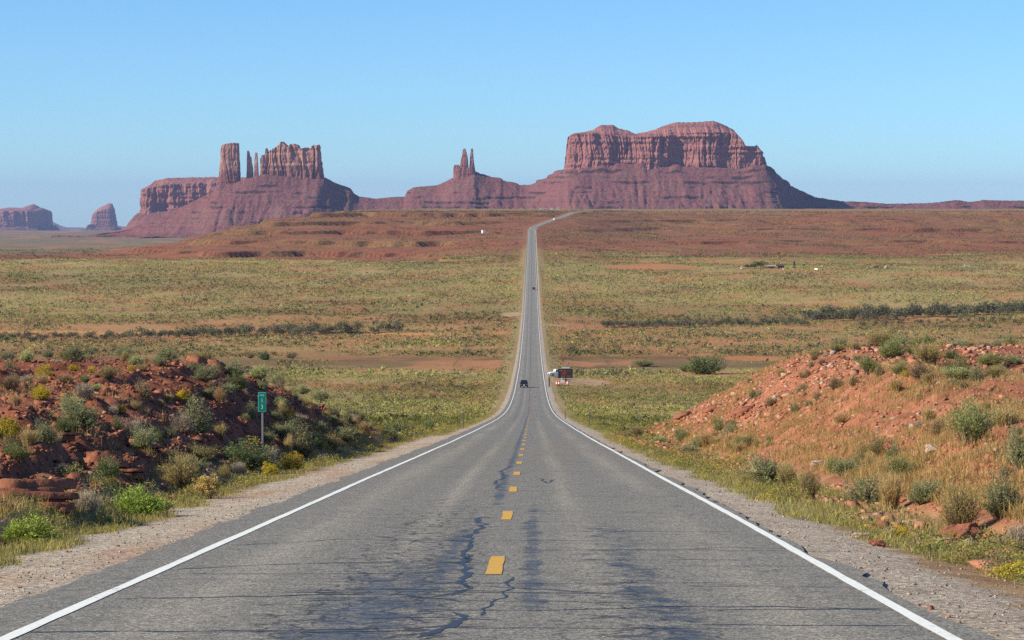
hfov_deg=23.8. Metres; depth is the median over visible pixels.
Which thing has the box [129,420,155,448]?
sagebrush
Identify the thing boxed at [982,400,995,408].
broom bush
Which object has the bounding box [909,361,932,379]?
brown bush
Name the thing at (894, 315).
tamarisk bush
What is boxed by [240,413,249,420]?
sagebrush
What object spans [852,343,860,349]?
brown bush
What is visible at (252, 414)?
sagebrush
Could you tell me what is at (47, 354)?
sagebrush
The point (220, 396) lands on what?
grass clump
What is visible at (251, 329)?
tamarisk bush
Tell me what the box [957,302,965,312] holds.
tamarisk bush
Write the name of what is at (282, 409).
broom bush
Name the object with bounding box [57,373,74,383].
brown bush
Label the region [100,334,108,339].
tamarisk bush
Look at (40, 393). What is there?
rabbitbrush
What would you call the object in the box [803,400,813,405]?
sagebrush
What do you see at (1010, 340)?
green bush
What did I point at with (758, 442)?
broom bush
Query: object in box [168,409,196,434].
dead bush
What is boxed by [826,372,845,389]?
brown bush
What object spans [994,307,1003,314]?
tamarisk bush
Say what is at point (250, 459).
greasewood
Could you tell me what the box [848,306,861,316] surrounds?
tamarisk bush
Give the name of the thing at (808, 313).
tamarisk bush
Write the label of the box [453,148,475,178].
rock spires
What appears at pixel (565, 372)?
message board trailer
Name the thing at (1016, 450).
sagebrush
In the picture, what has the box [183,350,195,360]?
grass clump
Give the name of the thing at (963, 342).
sagebrush
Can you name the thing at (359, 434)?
broom bush
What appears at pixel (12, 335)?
tamarisk bush
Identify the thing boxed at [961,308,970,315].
tamarisk bush
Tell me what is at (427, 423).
greasewood
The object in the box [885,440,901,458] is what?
sagebrush
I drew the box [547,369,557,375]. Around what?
parked pickup
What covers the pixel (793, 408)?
sagebrush
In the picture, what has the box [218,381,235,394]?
sagebrush
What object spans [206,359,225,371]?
rock slab
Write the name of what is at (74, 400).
sagebrush
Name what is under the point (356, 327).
tamarisk bush
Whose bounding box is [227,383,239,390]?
sagebrush
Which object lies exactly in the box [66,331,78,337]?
tamarisk bush
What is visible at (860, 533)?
stone
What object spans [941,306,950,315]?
tamarisk bush
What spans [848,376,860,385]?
brown bush
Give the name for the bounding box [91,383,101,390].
sagebrush
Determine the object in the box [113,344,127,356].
sagebrush
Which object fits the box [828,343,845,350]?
broom bush
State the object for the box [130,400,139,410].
grass clump
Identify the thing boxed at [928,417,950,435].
brown bush
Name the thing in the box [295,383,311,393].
sagebrush
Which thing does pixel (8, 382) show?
brown bush
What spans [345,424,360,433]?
greasewood
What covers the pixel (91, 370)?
rabbitbrush
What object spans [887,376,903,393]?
grass clump
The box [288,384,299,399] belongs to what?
sagebrush
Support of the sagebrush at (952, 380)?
on the ground at (80, 563)
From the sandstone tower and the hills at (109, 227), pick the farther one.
the hills at (109, 227)
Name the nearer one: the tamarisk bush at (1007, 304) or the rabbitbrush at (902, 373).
the rabbitbrush at (902, 373)
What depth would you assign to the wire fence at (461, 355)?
1093.54 m
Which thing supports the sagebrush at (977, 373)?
on the ground at (80, 563)
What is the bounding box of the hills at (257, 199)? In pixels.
[51,162,1023,237]
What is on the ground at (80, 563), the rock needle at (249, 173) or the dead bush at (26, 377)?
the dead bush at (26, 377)
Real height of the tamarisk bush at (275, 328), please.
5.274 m
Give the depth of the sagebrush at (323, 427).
98.10 m
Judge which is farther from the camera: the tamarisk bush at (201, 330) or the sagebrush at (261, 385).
the tamarisk bush at (201, 330)
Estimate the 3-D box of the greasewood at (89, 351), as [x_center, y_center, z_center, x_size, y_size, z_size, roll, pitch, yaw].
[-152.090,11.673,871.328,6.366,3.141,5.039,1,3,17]
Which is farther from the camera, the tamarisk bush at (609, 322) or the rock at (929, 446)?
the tamarisk bush at (609, 322)
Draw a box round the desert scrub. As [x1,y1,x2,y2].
[0,209,1023,439]
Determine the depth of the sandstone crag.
8543.43 m
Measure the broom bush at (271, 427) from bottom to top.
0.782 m
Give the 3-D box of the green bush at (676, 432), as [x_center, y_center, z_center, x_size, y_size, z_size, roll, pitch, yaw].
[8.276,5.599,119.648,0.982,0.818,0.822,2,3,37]
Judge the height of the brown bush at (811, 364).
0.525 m
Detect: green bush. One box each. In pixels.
[0,442,34,461]
[0,508,70,544]
[78,374,92,382]
[103,516,119,523]
[113,482,177,516]
[158,496,174,511]
[596,420,612,425]
[632,359,656,366]
[671,428,685,438]
[677,363,687,371]
[712,417,724,431]
[731,433,742,446]
[748,387,755,399]
[826,454,837,474]
[855,352,882,374]
[875,335,909,359]
[881,452,917,475]
[889,360,908,374]
[906,343,916,354]
[912,332,935,345]
[924,539,948,551]
[940,352,971,368]
[941,396,1001,445]
[976,351,1006,364]
[1002,332,1017,345]
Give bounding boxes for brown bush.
[0,374,21,389]
[0,431,21,448]
[6,370,21,383]
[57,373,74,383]
[77,457,84,466]
[85,353,96,359]
[95,451,121,465]
[131,378,153,399]
[155,399,165,407]
[207,381,215,387]
[211,370,222,381]
[247,351,254,357]
[273,378,284,389]
[284,351,296,357]
[335,418,348,426]
[624,425,645,436]
[802,368,811,378]
[807,360,814,368]
[810,352,818,360]
[810,390,823,400]
[816,358,826,365]
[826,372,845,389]
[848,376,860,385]
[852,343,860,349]
[861,340,872,346]
[874,364,885,376]
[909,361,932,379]
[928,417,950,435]
[996,461,1015,476]
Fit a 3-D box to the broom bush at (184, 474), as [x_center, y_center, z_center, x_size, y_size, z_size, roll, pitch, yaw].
[-7.437,3.325,54.815,1.054,1.165,1.047,-1,3,-17]
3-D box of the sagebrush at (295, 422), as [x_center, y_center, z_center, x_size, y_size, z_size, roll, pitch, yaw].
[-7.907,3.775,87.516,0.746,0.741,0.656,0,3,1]
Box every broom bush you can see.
[56,349,69,359]
[93,361,122,379]
[120,351,130,361]
[136,364,148,370]
[157,444,204,490]
[186,442,217,461]
[190,346,216,359]
[215,462,230,478]
[266,421,289,432]
[275,404,288,413]
[320,429,342,450]
[353,429,363,438]
[358,410,365,418]
[707,435,722,444]
[708,428,718,437]
[728,418,737,425]
[738,433,759,446]
[752,438,763,448]
[764,397,775,406]
[765,434,773,440]
[775,459,797,485]
[777,368,784,376]
[795,456,822,498]
[808,348,819,356]
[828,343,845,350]
[854,441,871,455]
[859,452,880,466]
[863,433,894,455]
[866,328,894,346]
[906,336,943,363]
[936,470,987,525]
[956,379,971,388]
[980,364,1006,377]
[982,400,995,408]
[1003,408,1019,424]
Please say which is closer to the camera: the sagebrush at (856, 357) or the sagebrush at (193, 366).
the sagebrush at (193, 366)
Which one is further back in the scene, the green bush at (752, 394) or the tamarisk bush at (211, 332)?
the tamarisk bush at (211, 332)
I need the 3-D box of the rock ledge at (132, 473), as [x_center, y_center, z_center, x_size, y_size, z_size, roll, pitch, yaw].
[-8.344,3.348,52.620,0.834,0.330,0.668,-1,3,-25]
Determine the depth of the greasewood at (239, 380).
91.01 m
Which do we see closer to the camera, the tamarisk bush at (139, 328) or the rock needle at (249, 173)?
the tamarisk bush at (139, 328)
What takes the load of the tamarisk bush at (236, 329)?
on the ground at (80, 563)
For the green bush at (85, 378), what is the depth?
73.22 m
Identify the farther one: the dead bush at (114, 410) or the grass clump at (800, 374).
the grass clump at (800, 374)
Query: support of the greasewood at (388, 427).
on the ground at (80, 563)
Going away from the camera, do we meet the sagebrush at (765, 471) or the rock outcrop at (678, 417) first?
the sagebrush at (765, 471)
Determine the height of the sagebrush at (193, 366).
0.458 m
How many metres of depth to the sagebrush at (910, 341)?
108.94 m
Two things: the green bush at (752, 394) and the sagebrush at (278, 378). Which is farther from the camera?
the sagebrush at (278, 378)
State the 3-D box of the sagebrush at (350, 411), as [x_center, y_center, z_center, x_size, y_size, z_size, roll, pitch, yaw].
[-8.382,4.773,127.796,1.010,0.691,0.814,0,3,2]
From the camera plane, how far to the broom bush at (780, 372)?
107.48 m
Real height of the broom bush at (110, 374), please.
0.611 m
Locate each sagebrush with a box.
[0,349,17,359]
[3,356,15,368]
[19,349,37,361]
[32,416,60,447]
[41,348,53,356]
[53,397,104,430]
[60,342,85,361]
[60,391,87,409]
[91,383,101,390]
[110,417,123,429]
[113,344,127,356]
[117,346,135,357]
[127,354,146,364]
[128,428,161,441]
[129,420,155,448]
[149,354,169,365]
[156,343,180,359]
[160,427,179,438]
[177,388,215,436]
[187,362,202,372]
[192,359,218,381]
[193,457,211,471]
[201,385,214,398]
[210,363,221,375]
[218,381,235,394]
[225,355,245,377]
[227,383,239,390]
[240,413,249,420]
[242,399,257,420]
[248,363,268,380]
[256,379,267,389]
[260,430,276,442]
[269,410,282,420]
[270,420,296,440]
[271,371,286,384]
[272,395,291,407]
[285,418,301,432]
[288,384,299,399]
[289,418,315,455]
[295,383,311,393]
[310,389,330,400]
[311,421,328,434]
[328,415,337,422]
[330,404,340,417]
[330,425,360,443]
[340,411,352,422]
[344,404,360,415]
[651,435,667,441]
[676,428,687,440]
[679,441,700,452]
[712,417,723,423]
[720,420,739,434]
[732,450,787,484]
[753,388,761,399]
[790,400,799,411]
[796,380,807,391]
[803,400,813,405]
[831,332,846,345]
[831,456,863,476]
[835,468,886,503]
[853,355,862,359]
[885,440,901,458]
[894,333,908,344]
[906,338,914,345]
[906,471,941,505]
[940,365,980,380]
[944,378,960,384]
[956,336,967,345]
[968,359,985,381]
[979,461,1021,518]
[992,337,1002,346]
[1001,353,1023,364]
[1004,421,1023,471]
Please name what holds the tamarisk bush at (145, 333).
on the ground at (80, 563)
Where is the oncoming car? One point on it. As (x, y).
(523, 382)
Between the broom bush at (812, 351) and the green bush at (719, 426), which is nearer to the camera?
the green bush at (719, 426)
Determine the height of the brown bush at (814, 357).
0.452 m
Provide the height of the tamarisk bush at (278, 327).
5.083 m
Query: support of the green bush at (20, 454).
on the ground at (80, 563)
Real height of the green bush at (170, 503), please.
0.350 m
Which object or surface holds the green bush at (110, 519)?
on the ground at (80, 563)
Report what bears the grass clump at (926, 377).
on the ground at (80, 563)
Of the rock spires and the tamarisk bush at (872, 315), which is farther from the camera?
the rock spires
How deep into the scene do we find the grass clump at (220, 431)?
73.24 m
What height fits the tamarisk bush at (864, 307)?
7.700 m
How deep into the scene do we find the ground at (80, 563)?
1147.17 m
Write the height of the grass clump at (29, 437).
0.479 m
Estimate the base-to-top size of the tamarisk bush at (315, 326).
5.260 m
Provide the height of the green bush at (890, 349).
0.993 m
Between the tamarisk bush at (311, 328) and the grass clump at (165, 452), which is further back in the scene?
the tamarisk bush at (311, 328)
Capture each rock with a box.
[810,460,825,465]
[883,440,899,449]
[925,444,937,454]
[938,522,980,539]
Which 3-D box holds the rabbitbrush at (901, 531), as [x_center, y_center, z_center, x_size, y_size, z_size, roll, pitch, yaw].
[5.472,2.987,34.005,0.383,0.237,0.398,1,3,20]
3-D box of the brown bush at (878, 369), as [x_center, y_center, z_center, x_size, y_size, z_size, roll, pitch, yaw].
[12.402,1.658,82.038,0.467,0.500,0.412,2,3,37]
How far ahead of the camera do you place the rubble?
75.84 m
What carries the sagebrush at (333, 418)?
on the ground at (80, 563)
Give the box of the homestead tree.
[752,261,768,267]
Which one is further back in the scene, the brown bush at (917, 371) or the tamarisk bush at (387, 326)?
the tamarisk bush at (387, 326)
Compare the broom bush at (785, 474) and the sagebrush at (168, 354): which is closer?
the broom bush at (785, 474)
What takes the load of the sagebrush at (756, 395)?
on the ground at (80, 563)
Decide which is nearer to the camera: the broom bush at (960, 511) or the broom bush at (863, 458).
the broom bush at (960, 511)
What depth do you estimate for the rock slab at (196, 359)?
96.37 m
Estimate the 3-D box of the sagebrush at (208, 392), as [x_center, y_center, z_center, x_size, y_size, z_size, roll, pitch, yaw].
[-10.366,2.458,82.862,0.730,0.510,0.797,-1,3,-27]
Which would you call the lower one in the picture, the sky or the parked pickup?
the parked pickup
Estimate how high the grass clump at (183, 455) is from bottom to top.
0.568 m
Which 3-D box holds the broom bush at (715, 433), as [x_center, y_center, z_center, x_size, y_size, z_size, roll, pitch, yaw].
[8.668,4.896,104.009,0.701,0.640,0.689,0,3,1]
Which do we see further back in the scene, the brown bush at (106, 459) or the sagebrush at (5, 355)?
the sagebrush at (5, 355)
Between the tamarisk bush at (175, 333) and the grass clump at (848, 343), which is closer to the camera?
the grass clump at (848, 343)
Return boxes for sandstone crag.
[260,142,323,178]
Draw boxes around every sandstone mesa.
[0,204,52,227]
[140,177,245,214]
[564,121,766,170]
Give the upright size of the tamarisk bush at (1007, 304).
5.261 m
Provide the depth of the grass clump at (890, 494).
44.95 m
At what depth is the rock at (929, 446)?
52.39 m
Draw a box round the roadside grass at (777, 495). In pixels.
[0,400,1023,585]
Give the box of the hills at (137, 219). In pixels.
[111,207,179,232]
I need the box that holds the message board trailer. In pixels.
[558,367,572,381]
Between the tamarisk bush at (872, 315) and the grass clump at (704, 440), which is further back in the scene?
the tamarisk bush at (872, 315)
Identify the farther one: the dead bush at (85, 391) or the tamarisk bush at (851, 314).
the tamarisk bush at (851, 314)
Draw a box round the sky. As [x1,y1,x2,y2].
[0,0,1023,227]
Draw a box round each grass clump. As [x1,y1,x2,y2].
[11,393,23,405]
[17,424,41,446]
[33,369,49,384]
[52,430,64,442]
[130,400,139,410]
[163,444,177,458]
[164,394,173,402]
[172,451,195,459]
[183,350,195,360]
[185,455,197,472]
[213,384,227,403]
[214,422,226,437]
[277,399,286,408]
[282,414,301,426]
[283,433,293,454]
[350,417,357,424]
[357,419,371,433]
[696,431,712,448]
[721,430,735,445]
[732,440,745,454]
[796,370,804,378]
[832,411,847,425]
[845,339,853,345]
[874,460,904,509]
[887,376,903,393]
[918,372,932,387]
[919,403,939,423]
[986,402,1015,428]
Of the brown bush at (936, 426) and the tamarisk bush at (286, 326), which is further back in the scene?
the tamarisk bush at (286, 326)
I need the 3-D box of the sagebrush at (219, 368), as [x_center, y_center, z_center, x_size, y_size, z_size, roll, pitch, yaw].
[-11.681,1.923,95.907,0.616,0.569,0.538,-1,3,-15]
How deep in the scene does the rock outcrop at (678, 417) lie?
140.54 m
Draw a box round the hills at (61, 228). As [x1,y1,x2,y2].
[53,222,124,230]
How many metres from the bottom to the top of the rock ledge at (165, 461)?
0.418 m
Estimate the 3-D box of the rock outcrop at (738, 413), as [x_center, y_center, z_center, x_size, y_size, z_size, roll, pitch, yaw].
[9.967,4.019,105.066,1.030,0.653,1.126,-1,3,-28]
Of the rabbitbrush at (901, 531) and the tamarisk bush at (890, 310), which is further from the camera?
the tamarisk bush at (890, 310)
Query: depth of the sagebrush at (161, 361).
85.88 m
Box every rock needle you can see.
[246,151,253,178]
[254,152,258,176]
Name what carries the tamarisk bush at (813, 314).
on the ground at (80, 563)
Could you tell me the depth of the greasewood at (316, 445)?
85.54 m
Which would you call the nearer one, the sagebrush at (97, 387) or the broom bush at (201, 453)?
the broom bush at (201, 453)
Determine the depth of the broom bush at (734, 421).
103.47 m
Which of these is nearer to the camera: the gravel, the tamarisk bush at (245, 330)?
the gravel
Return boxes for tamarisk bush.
[7,333,17,338]
[24,330,31,338]
[50,330,57,337]
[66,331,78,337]
[87,330,97,337]
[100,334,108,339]
[106,331,116,337]
[134,326,152,335]
[141,330,154,337]
[159,329,169,336]
[173,330,180,337]
[180,327,196,336]
[193,325,206,335]
[208,328,216,335]
[224,327,233,334]
[232,324,244,334]
[240,325,250,335]
[244,325,256,333]
[267,323,278,333]
[272,322,283,333]
[281,323,292,333]
[287,322,296,331]
[289,328,299,335]
[307,326,314,333]
[311,322,322,331]
[317,329,325,334]
[335,321,352,332]
[352,321,362,330]
[384,323,392,330]
[395,323,404,329]
[601,319,614,327]
[612,319,621,326]
[653,316,664,326]
[671,321,682,326]
[679,318,691,325]
[756,315,768,324]
[799,309,811,319]
[809,310,819,320]
[824,304,838,312]
[824,312,833,318]
[833,308,843,319]
[845,308,857,318]
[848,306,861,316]
[857,306,874,318]
[862,304,874,316]
[868,306,881,318]
[870,303,890,318]
[882,307,894,317]
[889,312,897,319]
[891,309,902,316]
[902,307,921,316]
[906,301,923,313]
[924,307,931,315]
[928,301,942,312]
[931,303,948,315]
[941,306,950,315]
[951,308,962,315]
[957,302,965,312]
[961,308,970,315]
[970,303,979,313]
[977,299,989,312]
[984,303,995,313]
[989,303,1003,312]
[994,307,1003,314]
[1001,302,1013,311]
[1006,305,1014,312]
[1013,302,1023,313]
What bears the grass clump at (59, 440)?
on the ground at (80, 563)
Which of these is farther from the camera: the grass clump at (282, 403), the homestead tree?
the homestead tree
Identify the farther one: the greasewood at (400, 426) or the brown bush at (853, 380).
the greasewood at (400, 426)
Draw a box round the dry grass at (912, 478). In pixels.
[0,340,1023,524]
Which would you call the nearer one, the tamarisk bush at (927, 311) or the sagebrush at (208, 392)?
the sagebrush at (208, 392)
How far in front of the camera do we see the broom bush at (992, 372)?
77.66 m
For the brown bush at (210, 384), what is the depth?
84.58 m
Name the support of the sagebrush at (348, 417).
on the ground at (80, 563)
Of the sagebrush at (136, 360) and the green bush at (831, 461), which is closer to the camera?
the green bush at (831, 461)
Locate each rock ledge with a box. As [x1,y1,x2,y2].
[0,478,79,501]
[39,502,75,515]
[56,432,83,441]
[81,451,127,468]
[117,468,147,480]
[125,439,163,448]
[158,459,182,470]
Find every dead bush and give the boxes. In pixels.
[18,373,32,384]
[54,463,69,471]
[71,381,94,399]
[74,486,108,517]
[107,405,119,414]
[118,414,150,437]
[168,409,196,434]
[230,461,246,474]
[263,444,277,464]
[293,412,306,420]
[914,420,924,427]
[1002,515,1023,546]
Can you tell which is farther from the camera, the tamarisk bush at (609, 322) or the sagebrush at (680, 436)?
the tamarisk bush at (609, 322)
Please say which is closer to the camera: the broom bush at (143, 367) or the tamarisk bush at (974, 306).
the broom bush at (143, 367)
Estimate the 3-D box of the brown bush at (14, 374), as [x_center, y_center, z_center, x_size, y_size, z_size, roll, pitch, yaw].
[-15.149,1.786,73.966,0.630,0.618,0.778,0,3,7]
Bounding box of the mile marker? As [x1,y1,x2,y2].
[258,392,265,444]
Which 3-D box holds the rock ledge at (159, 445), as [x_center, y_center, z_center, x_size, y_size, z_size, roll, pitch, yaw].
[-8.870,2.976,58.297,0.980,0.361,0.814,-1,3,-25]
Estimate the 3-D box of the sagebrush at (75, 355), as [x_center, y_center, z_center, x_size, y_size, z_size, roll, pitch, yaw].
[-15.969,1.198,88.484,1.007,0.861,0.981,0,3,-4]
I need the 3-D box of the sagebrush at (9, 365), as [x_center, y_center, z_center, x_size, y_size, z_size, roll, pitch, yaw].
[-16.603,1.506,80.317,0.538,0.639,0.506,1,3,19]
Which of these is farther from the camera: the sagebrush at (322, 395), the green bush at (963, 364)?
the sagebrush at (322, 395)
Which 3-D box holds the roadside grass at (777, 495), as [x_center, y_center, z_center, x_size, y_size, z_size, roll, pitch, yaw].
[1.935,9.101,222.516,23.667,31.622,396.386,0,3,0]
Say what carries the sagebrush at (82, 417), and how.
on the ground at (80, 563)
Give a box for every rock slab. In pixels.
[186,355,207,364]
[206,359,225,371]
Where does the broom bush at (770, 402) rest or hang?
on the ground at (80, 563)
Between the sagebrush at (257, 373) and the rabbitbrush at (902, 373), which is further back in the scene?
the sagebrush at (257, 373)
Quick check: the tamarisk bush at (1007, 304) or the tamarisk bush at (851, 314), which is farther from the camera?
the tamarisk bush at (1007, 304)
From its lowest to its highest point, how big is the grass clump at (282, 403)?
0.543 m
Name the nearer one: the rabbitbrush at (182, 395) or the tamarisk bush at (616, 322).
the rabbitbrush at (182, 395)
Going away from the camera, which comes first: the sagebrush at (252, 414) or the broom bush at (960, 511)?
the broom bush at (960, 511)
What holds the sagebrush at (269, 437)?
on the ground at (80, 563)
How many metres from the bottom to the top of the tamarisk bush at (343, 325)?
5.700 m
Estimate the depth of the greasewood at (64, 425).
53.50 m
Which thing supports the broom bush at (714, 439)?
on the ground at (80, 563)
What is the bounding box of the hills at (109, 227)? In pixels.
[0,224,121,230]
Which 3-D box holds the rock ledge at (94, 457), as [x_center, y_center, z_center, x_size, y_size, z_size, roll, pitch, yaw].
[-8.636,2.975,51.671,1.003,0.477,0.754,-2,3,-37]
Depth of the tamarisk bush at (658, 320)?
1164.63 m
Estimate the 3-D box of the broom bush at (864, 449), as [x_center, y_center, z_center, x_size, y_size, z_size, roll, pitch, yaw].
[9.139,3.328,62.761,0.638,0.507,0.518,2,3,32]
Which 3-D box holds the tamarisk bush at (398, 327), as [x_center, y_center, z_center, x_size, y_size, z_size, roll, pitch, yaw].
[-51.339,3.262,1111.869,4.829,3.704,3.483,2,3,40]
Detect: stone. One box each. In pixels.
[852,532,873,537]
[868,539,885,546]
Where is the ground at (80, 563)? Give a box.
[0,209,1023,639]
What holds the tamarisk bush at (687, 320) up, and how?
on the ground at (80, 563)
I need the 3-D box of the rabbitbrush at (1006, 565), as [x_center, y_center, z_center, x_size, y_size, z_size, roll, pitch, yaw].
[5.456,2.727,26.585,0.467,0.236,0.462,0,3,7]
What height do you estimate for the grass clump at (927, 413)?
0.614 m
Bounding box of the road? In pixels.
[0,210,997,639]
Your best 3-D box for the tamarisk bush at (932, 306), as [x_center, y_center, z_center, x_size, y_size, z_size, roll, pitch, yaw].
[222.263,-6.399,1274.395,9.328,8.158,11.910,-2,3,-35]
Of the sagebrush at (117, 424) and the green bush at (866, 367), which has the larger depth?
the green bush at (866, 367)
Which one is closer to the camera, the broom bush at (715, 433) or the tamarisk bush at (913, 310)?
the broom bush at (715, 433)
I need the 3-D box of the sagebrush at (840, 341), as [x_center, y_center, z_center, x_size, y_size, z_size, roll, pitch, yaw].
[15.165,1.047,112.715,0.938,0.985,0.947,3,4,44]
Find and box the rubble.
[0,343,1023,572]
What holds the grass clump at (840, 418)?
on the ground at (80, 563)
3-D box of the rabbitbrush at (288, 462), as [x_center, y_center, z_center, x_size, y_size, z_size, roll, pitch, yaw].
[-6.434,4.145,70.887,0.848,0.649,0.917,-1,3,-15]
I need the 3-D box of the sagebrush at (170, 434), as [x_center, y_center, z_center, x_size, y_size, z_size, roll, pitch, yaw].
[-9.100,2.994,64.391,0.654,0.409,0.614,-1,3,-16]
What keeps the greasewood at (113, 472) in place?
on the ground at (80, 563)
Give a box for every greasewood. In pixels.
[54,414,77,432]
[82,348,94,355]
[94,455,122,479]
[147,424,165,443]
[216,436,279,469]
[225,370,248,391]
[257,349,270,359]
[306,433,321,450]
[309,431,324,449]
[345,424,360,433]
[381,423,394,431]
[390,419,410,431]
[423,415,435,428]
[681,347,729,373]
[941,347,957,358]
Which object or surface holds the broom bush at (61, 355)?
on the ground at (80, 563)
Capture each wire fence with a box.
[453,251,505,366]
[557,251,608,363]
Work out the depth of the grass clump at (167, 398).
75.83 m
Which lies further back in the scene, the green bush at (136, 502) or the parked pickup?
the parked pickup
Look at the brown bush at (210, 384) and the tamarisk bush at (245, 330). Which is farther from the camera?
the tamarisk bush at (245, 330)
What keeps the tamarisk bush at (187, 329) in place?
on the ground at (80, 563)
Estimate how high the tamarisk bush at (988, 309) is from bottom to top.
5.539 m
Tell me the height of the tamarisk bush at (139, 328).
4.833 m
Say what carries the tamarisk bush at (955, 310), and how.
on the ground at (80, 563)
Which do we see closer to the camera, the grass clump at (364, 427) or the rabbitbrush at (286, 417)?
the rabbitbrush at (286, 417)
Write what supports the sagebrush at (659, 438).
on the ground at (80, 563)
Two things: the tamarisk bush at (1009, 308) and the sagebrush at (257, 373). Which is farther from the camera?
the tamarisk bush at (1009, 308)
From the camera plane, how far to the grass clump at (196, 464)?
58.16 m
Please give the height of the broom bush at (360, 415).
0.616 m
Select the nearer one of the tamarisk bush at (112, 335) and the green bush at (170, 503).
the green bush at (170, 503)
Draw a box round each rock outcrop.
[672,411,690,422]
[701,403,722,415]
[728,406,753,419]
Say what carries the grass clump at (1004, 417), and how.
on the ground at (80, 563)
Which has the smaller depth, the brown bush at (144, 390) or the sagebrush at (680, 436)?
the brown bush at (144, 390)
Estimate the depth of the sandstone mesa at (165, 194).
10612.89 m
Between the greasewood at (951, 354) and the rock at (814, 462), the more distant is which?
the greasewood at (951, 354)
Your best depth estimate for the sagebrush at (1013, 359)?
89.39 m
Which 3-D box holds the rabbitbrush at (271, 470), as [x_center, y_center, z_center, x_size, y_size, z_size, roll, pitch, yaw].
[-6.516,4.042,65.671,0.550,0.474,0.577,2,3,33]
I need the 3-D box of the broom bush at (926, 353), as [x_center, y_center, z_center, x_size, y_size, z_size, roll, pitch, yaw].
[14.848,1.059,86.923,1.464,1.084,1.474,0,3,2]
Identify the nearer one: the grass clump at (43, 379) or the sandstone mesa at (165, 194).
the grass clump at (43, 379)
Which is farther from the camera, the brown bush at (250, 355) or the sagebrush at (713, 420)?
the brown bush at (250, 355)
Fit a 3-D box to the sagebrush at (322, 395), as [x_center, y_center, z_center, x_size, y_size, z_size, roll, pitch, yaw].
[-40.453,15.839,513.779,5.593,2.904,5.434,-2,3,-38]
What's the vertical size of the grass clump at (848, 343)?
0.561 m
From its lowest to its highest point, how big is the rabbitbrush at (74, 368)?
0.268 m
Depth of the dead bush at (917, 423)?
60.28 m
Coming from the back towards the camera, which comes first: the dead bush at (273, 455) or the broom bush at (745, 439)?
the broom bush at (745, 439)
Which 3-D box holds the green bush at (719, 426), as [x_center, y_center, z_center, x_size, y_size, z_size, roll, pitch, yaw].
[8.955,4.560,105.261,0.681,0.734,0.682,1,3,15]
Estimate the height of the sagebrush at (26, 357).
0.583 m
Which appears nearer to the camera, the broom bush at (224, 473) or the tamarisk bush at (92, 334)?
the broom bush at (224, 473)
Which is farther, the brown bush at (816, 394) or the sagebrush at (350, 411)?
the sagebrush at (350, 411)
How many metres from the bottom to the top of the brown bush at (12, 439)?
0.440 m
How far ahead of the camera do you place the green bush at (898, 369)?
80.15 m
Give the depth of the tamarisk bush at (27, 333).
1033.93 m
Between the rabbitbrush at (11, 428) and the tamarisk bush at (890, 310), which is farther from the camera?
the tamarisk bush at (890, 310)
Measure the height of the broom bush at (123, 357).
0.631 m
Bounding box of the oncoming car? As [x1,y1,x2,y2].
[519,380,528,387]
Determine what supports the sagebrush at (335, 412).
on the ground at (80, 563)
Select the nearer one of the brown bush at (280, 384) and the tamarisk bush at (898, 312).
the brown bush at (280, 384)
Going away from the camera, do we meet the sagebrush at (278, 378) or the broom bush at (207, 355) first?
the broom bush at (207, 355)
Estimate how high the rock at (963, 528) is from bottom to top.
0.334 m
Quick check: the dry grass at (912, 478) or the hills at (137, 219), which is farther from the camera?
the hills at (137, 219)
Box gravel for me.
[0,462,1023,637]
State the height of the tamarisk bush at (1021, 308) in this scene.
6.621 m
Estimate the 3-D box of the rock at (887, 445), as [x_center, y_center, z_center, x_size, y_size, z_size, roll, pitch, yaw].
[9.294,3.107,59.501,0.460,0.311,0.418,0,3,0]
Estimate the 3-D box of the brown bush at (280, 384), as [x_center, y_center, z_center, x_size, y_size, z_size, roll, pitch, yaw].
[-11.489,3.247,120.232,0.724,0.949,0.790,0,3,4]
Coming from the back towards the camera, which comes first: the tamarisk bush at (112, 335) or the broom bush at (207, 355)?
the tamarisk bush at (112, 335)
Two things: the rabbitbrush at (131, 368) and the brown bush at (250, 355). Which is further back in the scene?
the brown bush at (250, 355)
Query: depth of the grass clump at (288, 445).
81.53 m
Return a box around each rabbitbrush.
[0,415,20,443]
[30,384,51,400]
[32,363,52,376]
[68,364,80,370]
[88,366,95,372]
[115,404,126,413]
[126,365,134,371]
[175,388,190,402]
[189,473,221,498]
[260,461,280,475]
[278,450,304,470]
[281,408,295,421]
[893,524,910,537]
[899,370,908,376]
[992,560,1023,577]
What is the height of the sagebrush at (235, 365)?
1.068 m
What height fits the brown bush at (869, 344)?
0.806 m
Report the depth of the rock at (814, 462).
66.55 m
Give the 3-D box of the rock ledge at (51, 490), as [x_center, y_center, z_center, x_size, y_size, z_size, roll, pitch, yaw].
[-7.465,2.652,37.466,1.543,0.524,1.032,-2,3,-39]
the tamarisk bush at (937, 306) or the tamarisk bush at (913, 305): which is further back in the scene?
the tamarisk bush at (913, 305)
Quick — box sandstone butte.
[91,203,117,225]
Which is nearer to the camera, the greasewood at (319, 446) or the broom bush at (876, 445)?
the broom bush at (876, 445)
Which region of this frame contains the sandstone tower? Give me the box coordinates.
[219,143,240,183]
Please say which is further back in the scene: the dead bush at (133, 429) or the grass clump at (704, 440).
the grass clump at (704, 440)
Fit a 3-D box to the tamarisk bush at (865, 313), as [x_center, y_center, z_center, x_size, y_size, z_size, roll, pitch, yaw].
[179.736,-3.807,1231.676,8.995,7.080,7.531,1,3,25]
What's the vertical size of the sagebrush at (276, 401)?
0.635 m
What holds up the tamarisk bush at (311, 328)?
on the ground at (80, 563)

